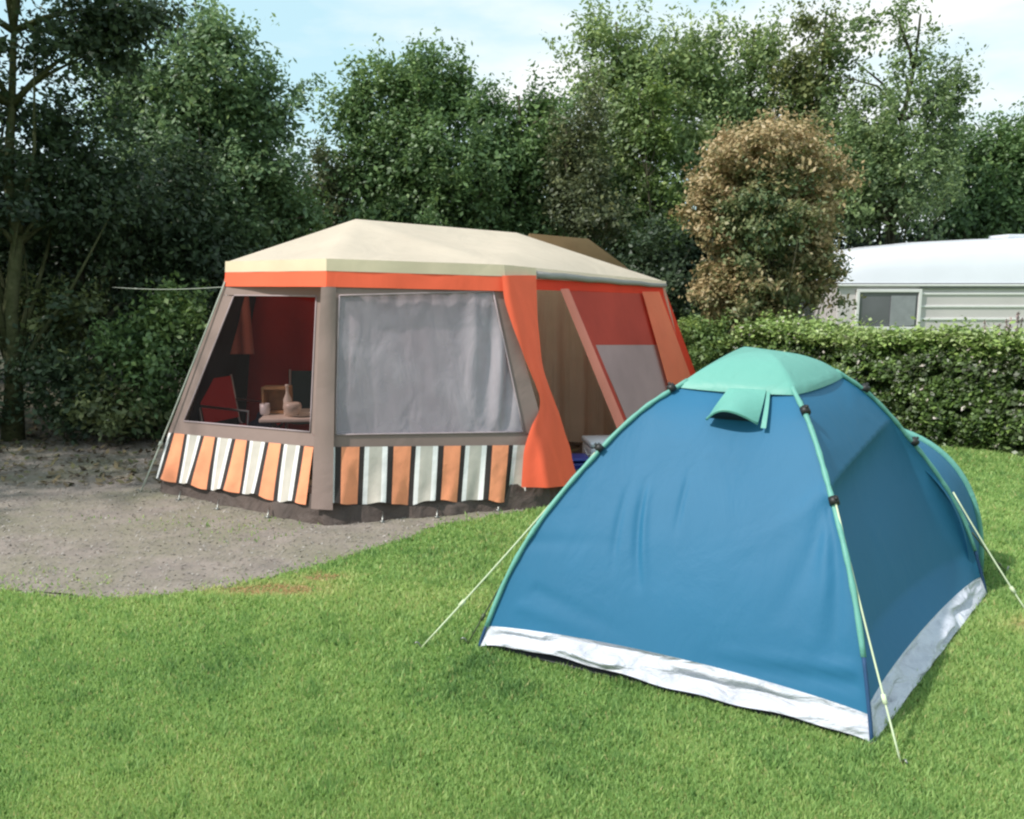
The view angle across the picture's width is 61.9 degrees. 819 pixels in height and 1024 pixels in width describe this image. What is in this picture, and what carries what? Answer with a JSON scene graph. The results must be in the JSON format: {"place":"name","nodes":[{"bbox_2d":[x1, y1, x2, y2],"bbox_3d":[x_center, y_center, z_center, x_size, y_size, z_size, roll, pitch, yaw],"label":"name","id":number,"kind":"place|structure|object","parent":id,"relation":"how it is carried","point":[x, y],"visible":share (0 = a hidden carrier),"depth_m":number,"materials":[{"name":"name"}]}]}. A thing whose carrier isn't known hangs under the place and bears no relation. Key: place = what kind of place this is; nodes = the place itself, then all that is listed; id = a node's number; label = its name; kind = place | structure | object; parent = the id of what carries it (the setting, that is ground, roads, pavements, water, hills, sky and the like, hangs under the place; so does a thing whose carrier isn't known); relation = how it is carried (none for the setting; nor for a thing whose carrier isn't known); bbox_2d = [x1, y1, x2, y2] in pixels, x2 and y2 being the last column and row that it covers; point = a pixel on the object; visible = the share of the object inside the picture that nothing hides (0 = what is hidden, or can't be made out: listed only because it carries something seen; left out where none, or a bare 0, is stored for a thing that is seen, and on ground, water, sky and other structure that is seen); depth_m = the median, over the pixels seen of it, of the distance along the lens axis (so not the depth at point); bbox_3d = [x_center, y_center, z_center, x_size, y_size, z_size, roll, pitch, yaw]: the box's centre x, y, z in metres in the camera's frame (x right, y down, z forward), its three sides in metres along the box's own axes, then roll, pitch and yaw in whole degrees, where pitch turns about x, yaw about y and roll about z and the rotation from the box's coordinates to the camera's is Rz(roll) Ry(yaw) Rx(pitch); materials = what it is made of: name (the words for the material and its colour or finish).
{"place":"outdoors","nodes":[
{"label":"outdoors","id":0,"kind":"place"},
{"bbox_2d":[0,435,536,599],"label":"gravel path","id":1,"kind":"structure","parent":0,"point":[133,545],"depth_m":5.77,"materials":[{"name":"grey gravel"}]},
{"bbox_2d":[0,337,25,430],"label":"shrub","id":2,"kind":"object","parent":1,"relation":"on","point":[9,412],"visible":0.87,"depth_m":8.87,"materials":[{"name":"green plant"}]},
{"bbox_2d":[0,320,135,445],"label":"shrub","id":3,"kind":"object","parent":1,"relation":"on","point":[62,370],"visible":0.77,"depth_m":8.83,"materials":[{"name":"green plant"}]},
{"bbox_2d":[0,0,210,441],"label":"shade tree","id":4,"kind":"object","parent":1,"relation":"on","point":[104,35],"visible":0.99,"depth_m":8.89,"materials":[{"name":"green plant"}]},
{"bbox_2d":[39,354,172,444],"bbox_3d":[-4.167,-0.088,8.938,1.449,1.011,1.195,5,10,29],"label":"shrub","id":5,"kind":"object","parent":1,"relation":"on","point":[112,420],"visible":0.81,"depth_m":8.74,"materials":[{"name":"green plant"}]},
{"bbox_2d":[73,276,203,439],"bbox_3d":[-3.875,-0.519,9.114,1.583,1.803,1.344,0,9,0],"label":"shrub","id":6,"kind":"object","parent":1,"relation":"on","point":[151,360],"visible":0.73,"depth_m":8.89,"materials":[{"name":"green plant"}]},
{"bbox_2d":[0,410,582,486],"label":"fallen leaves","id":7,"kind":"object","parent":1,"relation":"on","point":[115,464],"visible":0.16,"depth_m":8.08,"materials":[{"name":"brown plant"}]},
{"bbox_2d":[112,219,694,524],"bbox_3d":[-0.249,-0.727,8.831,7.010,2.306,4.690,-7,11,-39],"label":"frame tent","id":8,"kind":"object","parent":1,"relation":"on","point":[456,371],"visible":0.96,"depth_m":6.39,"materials":[{"name":"beige fabric"}]},
{"bbox_2d":[198,374,282,427],"bbox_3d":[-2.354,0.160,7.420,0.576,0.869,0.492,3,9,21],"label":"camping chair","id":9,"kind":"object","parent":8,"relation":"on","point":[219,401],"visible":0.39,"depth_m":7.51,"materials":[{"name":"red fabric"}]},
{"bbox_2d":[230,296,253,353],"bbox_3d":[-2.512,-0.804,7.869,0.240,0.587,0.040,0,9,0],"label":"hanging towel","id":10,"kind":"object","parent":8,"relation":"hanging from","point":[243,342],"visible":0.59,"depth_m":7.89,"materials":[{"name":"fabric"}]},
{"bbox_2d":[249,412,279,428],"bbox_3d":[-2.158,0.300,7.379,0.380,0.560,0.370,0,9,0],"label":"bag","id":11,"kind":"object","parent":8,"relation":"on","point":[255,422],"visible":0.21,"depth_m":7.28,"materials":[{"name":"black fabric"}]},
{"bbox_2d":[259,408,309,428],"bbox_3d":[-1.550,0.333,7.080,0.950,0.616,0.550,-1,9,-6],"label":"folding table","id":12,"kind":"object","parent":8,"relation":"on","point":[273,419],"visible":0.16,"depth_m":6.76,"materials":[{"name":"plastic"}]},
{"bbox_2d":[260,403,269,414],"bbox_3d":[-2.006,-0.003,6.928,0.080,0.090,0.080,0,9,0],"label":"mug","id":13,"kind":"object","parent":12,"relation":"on","point":[264,408],"visible":1,"depth_m":6.90,"materials":[{"name":"white ceramic"}]},
{"bbox_2d":[261,385,292,413],"bbox_3d":[-1.929,-0.083,7.017,0.220,0.220,0.140,0,9,0],"label":"wooden rack","id":14,"kind":"object","parent":12,"relation":"on","point":[273,395],"visible":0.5,"depth_m":7.06,"materials":[{"name":"brown wood"}]},
{"bbox_2d":[283,384,291,415],"bbox_3d":[-1.811,-0.078,6.886,0.068,0.250,0.068,0,9,0],"label":"bottle","id":15,"kind":"object","parent":12,"relation":"on","point":[287,397],"visible":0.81,"depth_m":6.86,"materials":[{"name":"plastic"}]},
{"bbox_2d":[283,402,301,416],"bbox_3d":[-1.765,-0.003,6.857,0.150,0.110,0.150,0,9,0],"label":"bowl","id":16,"kind":"object","parent":12,"relation":"on","point":[290,409],"visible":0.97,"depth_m":6.80,"materials":[{"name":"beige ceramic"}]},
{"bbox_2d":[292,411,309,416],"bbox_3d":[-1.686,0.040,6.884,0.220,0.018,0.220,0,9,0],"label":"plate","id":17,"kind":"object","parent":12,"relation":"on","point":[304,413],"visible":0.65,"depth_m":6.90,"materials":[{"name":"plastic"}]},
{"bbox_2d":[278,369,311,425],"bbox_3d":[-1.872,0.089,7.885,0.492,0.869,0.576,0,9,0],"label":"camping chair","id":18,"kind":"object","parent":8,"relation":"on","point":[300,382],"visible":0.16,"depth_m":8.09,"materials":[{"name":"black fabric"}]},
{"bbox_2d":[339,292,522,431],"bbox_3d":[-0.606,-0.328,6.220,1.407,1.058,0.187,-3,9,-18],"label":"window","id":19,"kind":"structure","parent":8,"relation":"in","point":[479,392],"depth_m":6.35,"materials":[{"name":"grey fabric"}]},
{"bbox_2d":[572,453,588,469],"bbox_3d":[0.552,0.496,7.302,0.240,0.197,0.276,0,9,0],"label":"cool box","id":20,"kind":"object","parent":8,"relation":"on","point":[579,460],"visible":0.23,"depth_m":7.19,"materials":[{"name":"blue plastic"}]},
{"bbox_2d":[581,435,609,457],"bbox_3d":[0.842,0.400,7.635,0.409,0.286,0.377,-1,9,-8],"label":"cool box","id":21,"kind":"object","parent":8,"relation":"on","point":[588,446],"visible":0.3,"depth_m":7.57,"materials":[{"name":"white plastic"}]},
{"bbox_2d":[536,271,666,287],"bbox_3d":[0.928,-1.219,8.049,0.064,0.161,2.905,5,10,31],"label":"rolled door","id":22,"kind":"structure","parent":8,"relation":"in","point":[540,275],"depth_m":7.66,"materials":[{"name":"beige fabric"}]},
{"bbox_2d":[596,345,667,418],"bbox_3d":[1.367,-0.138,8.547,0.214,1.145,2.085,5,10,32],"label":"side window","id":23,"kind":"structure","parent":8,"relation":"in","point":[636,373],"depth_m":8.26,"materials":[{"name":"grey fabric"}]},
{"bbox_2d":[0,307,730,442],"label":"forest floor","id":24,"kind":"structure","parent":0,"point":[27,425],"depth_m":10.53,"materials":[{"name":"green plant"}]},
{"bbox_2d":[3,263,122,426],"bbox_3d":[-5.001,-0.675,9.523,1.392,1.987,1.220,0,9,0],"label":"shrub","id":25,"kind":"object","parent":24,"relation":"on","point":[77,317],"visible":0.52,"depth_m":9.31,"materials":[{"name":"green plant"}]},
{"bbox_2d":[7,245,178,373],"bbox_3d":[-7.364,-2.148,15.027,4.036,3.239,3.847,5,10,28],"label":"tree","id":26,"kind":"object","parent":24,"relation":"on","point":[120,291],"visible":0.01,"depth_m":14.34,"materials":[{"name":"green plant"}]},
{"bbox_2d":[0,104,288,390],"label":"tree","id":27,"kind":"object","parent":24,"relation":"on","point":[191,266],"visible":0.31,"depth_m":10.19,"materials":[{"name":"green plant"}]},
{"bbox_2d":[110,270,213,409],"bbox_3d":[-3.705,-0.575,9.273,1.481,1.862,0.976,0,9,0],"label":"shrub","id":28,"kind":"object","parent":24,"relation":"on","point":[191,307],"visible":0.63,"depth_m":9.10,"materials":[{"name":"green plant"}]},
{"bbox_2d":[52,0,339,339],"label":"tree","id":29,"kind":"object","parent":24,"relation":"on","point":[249,115],"visible":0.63,"depth_m":11.31,"materials":[{"name":"green plant"}]},
{"bbox_2d":[193,230,284,345],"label":"tree","id":30,"kind":"object","parent":24,"relation":"on","point":[218,284],"depth_m":16.05,"materials":[{"name":"green plant"}]},
{"bbox_2d":[263,168,340,245],"bbox_3d":[-3.070,-1.908,12.666,1.769,3.476,1.350,7,11,38],"label":"shrub","id":31,"kind":"object","parent":24,"relation":"on","point":[325,219],"visible":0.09,"depth_m":12.45,"materials":[{"name":"green plant"}]},
{"bbox_2d":[298,130,364,228],"bbox_3d":[-2.938,-2.395,13.790,1.213,4.099,1.103,3,9,17],"label":"shrub","id":32,"kind":"object","parent":24,"relation":"on","point":[329,186],"visible":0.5,"depth_m":13.49,"materials":[{"name":"green plant"}]},
{"bbox_2d":[299,158,425,229],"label":"tree","id":33,"kind":"object","parent":24,"relation":"on","point":[315,179],"depth_m":16.39,"materials":[{"name":"green plant"}]},
{"bbox_2d":[301,26,533,231],"bbox_3d":[-1.543,-3.316,13.820,4.094,5.923,3.034,0,9,0],"label":"tree","id":34,"kind":"object","parent":24,"relation":"on","point":[402,172],"visible":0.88,"depth_m":13.48,"materials":[{"name":"green plant"}]},
{"bbox_2d":[433,55,619,240],"bbox_3d":[0.101,-3.212,14.433,3.283,5.516,3.210,0,9,0],"label":"tree","id":35,"kind":"object","parent":24,"relation":"on","point":[533,117],"visible":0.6,"depth_m":14.03,"materials":[{"name":"green plant"}]},
{"bbox_2d":[524,53,663,257],"bbox_3d":[1.237,-2.881,13.503,1.889,5.158,2.221,-4,10,-25],"label":"tree","id":36,"kind":"object","parent":24,"relation":"on","point":[584,196],"visible":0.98,"depth_m":13.28,"materials":[{"name":"green plant"}]},
{"bbox_2d":[539,0,746,270],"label":"tree","id":37,"kind":"object","parent":24,"relation":"on","point":[629,69],"visible":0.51,"depth_m":14.93,"materials":[{"name":"green plant"}]},
{"bbox_2d":[590,200,695,324],"bbox_3d":[2.335,-2.765,17.053,4.423,3.877,3.894,0,9,0],"label":"tree","id":38,"kind":"object","parent":24,"relation":"on","point":[635,252],"depth_m":16.61,"materials":[{"name":"green plant"}]},
{"bbox_2d":[614,57,688,271],"bbox_3d":[2.378,-3.073,14.186,1.376,5.314,1.506,0,9,0],"label":"tree","id":39,"kind":"object","parent":24,"relation":"on","point":[661,158],"visible":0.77,"depth_m":14.16,"materials":[{"name":"green plant"}]},
{"bbox_2d":[611,201,704,333],"bbox_3d":[2.157,-1.557,12.523,2.042,2.840,1.644,0,9,0],"label":"shrub","id":40,"kind":"object","parent":24,"relation":"on","point":[676,283],"visible":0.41,"depth_m":12.22,"materials":[{"name":"green plant"}]},
{"bbox_2d":[649,205,802,355],"bbox_3d":[3.794,-2.318,15.351,3.144,3.480,3.524,8,12,43],"label":"tree","id":41,"kind":"object","parent":24,"relation":"on","point":[696,254],"visible":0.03,"depth_m":14.71,"materials":[{"name":"green plant"}]},
{"bbox_2d":[638,0,845,197],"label":"tree","id":42,"kind":"object","parent":24,"relation":"on","point":[740,77],"visible":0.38,"depth_m":15.72,"materials":[{"name":"green plant"}]},
{"bbox_2d":[743,0,876,257],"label":"tree","id":43,"kind":"object","parent":24,"relation":"on","point":[806,60],"visible":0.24,"depth_m":15.50,"materials":[{"name":"green plant"}]},
{"bbox_2d":[789,200,970,249],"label":"tree","id":44,"kind":"object","parent":24,"relation":"on","point":[853,244],"visible":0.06,"depth_m":17.37,"materials":[{"name":"green plant"}]},
{"bbox_2d":[794,0,996,248],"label":"tree","id":45,"kind":"object","parent":24,"relation":"on","point":[892,195],"visible":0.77,"depth_m":14.96,"materials":[{"name":"green plant"}]},
{"bbox_2d":[896,96,1023,240],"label":"tree","id":46,"kind":"object","parent":24,"relation":"on","point":[997,197],"visible":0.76,"depth_m":16.82,"materials":[{"name":"green plant"}]},
{"bbox_2d":[905,209,1023,238],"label":"tree","id":47,"kind":"object","parent":24,"relation":"on","point":[1019,223],"depth_m":18.63,"materials":[{"name":"green plant"}]},
{"bbox_2d":[0,375,1023,818],"bbox_3d":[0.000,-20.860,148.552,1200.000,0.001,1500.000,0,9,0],"label":"ground","id":48,"kind":"structure","parent":0,"point":[436,635],"depth_m":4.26,"materials":[{"name":"plant"}]},
{"bbox_2d":[677,307,746,372],"bbox_3d":[2.380,-0.568,10.585,1.315,1.454,1.176,0,9,0],"label":"shrub","id":49,"kind":"object","parent":48,"relation":"on","point":[702,353],"visible":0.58,"depth_m":10.52,"materials":[{"name":"green plant"}]},
{"bbox_2d":[414,347,1023,763],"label":"dome tent","id":50,"kind":"object","parent":48,"relation":"on","point":[786,535],"visible":1,"depth_m":3.75,"materials":[{"name":"blue fabric"}]},
{"bbox_2d":[667,101,870,335],"bbox_3d":[3.303,-1.931,11.238,2.286,3.951,2.175,-7,11,-38],"label":"tree","id":51,"kind":"object","parent":48,"relation":"on","point":[755,199],"visible":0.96,"depth_m":10.80,"materials":[{"name":"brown plant"}]},
{"bbox_2d":[728,305,1023,455],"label":"hedge","id":52,"kind":"object","parent":48,"relation":"on","point":[973,380],"visible":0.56,"depth_m":8.73,"materials":[{"name":"green plant"}]},
{"bbox_2d":[798,234,1023,332],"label":"caravan","id":53,"kind":"object","parent":48,"relation":"on","point":[939,282],"visible":0.47,"depth_m":13.90,"materials":[{"name":"white paint"}]},
{"bbox_2d":[854,289,922,329],"bbox_3d":[6.126,-1.628,13.900,1.058,0.658,0.052,0,9,0],"label":"window","id":54,"kind":"structure","parent":53,"relation":"in","point":[888,306],"depth_m":13.89,"materials":[{"name":"grey glass"}]},
{"bbox_2d":[983,317,1011,331],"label":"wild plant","id":55,"kind":"object","parent":48,"relation":"on","point":[1009,327],"visible":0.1,"depth_m":8.87,"materials":[{"name":"white plant"}]},
{"bbox_2d":[1004,311,1023,332],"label":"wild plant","id":56,"kind":"object","parent":48,"relation":"on","point":[1017,318],"visible":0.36,"depth_m":8.86,"materials":[{"name":"white plant"}]},
{"bbox_2d":[0,0,1023,246],"label":"sky","id":57,"kind":"structure","parent":0,"point":[504,34],"materials":[{"name":"blue"}]}
]}

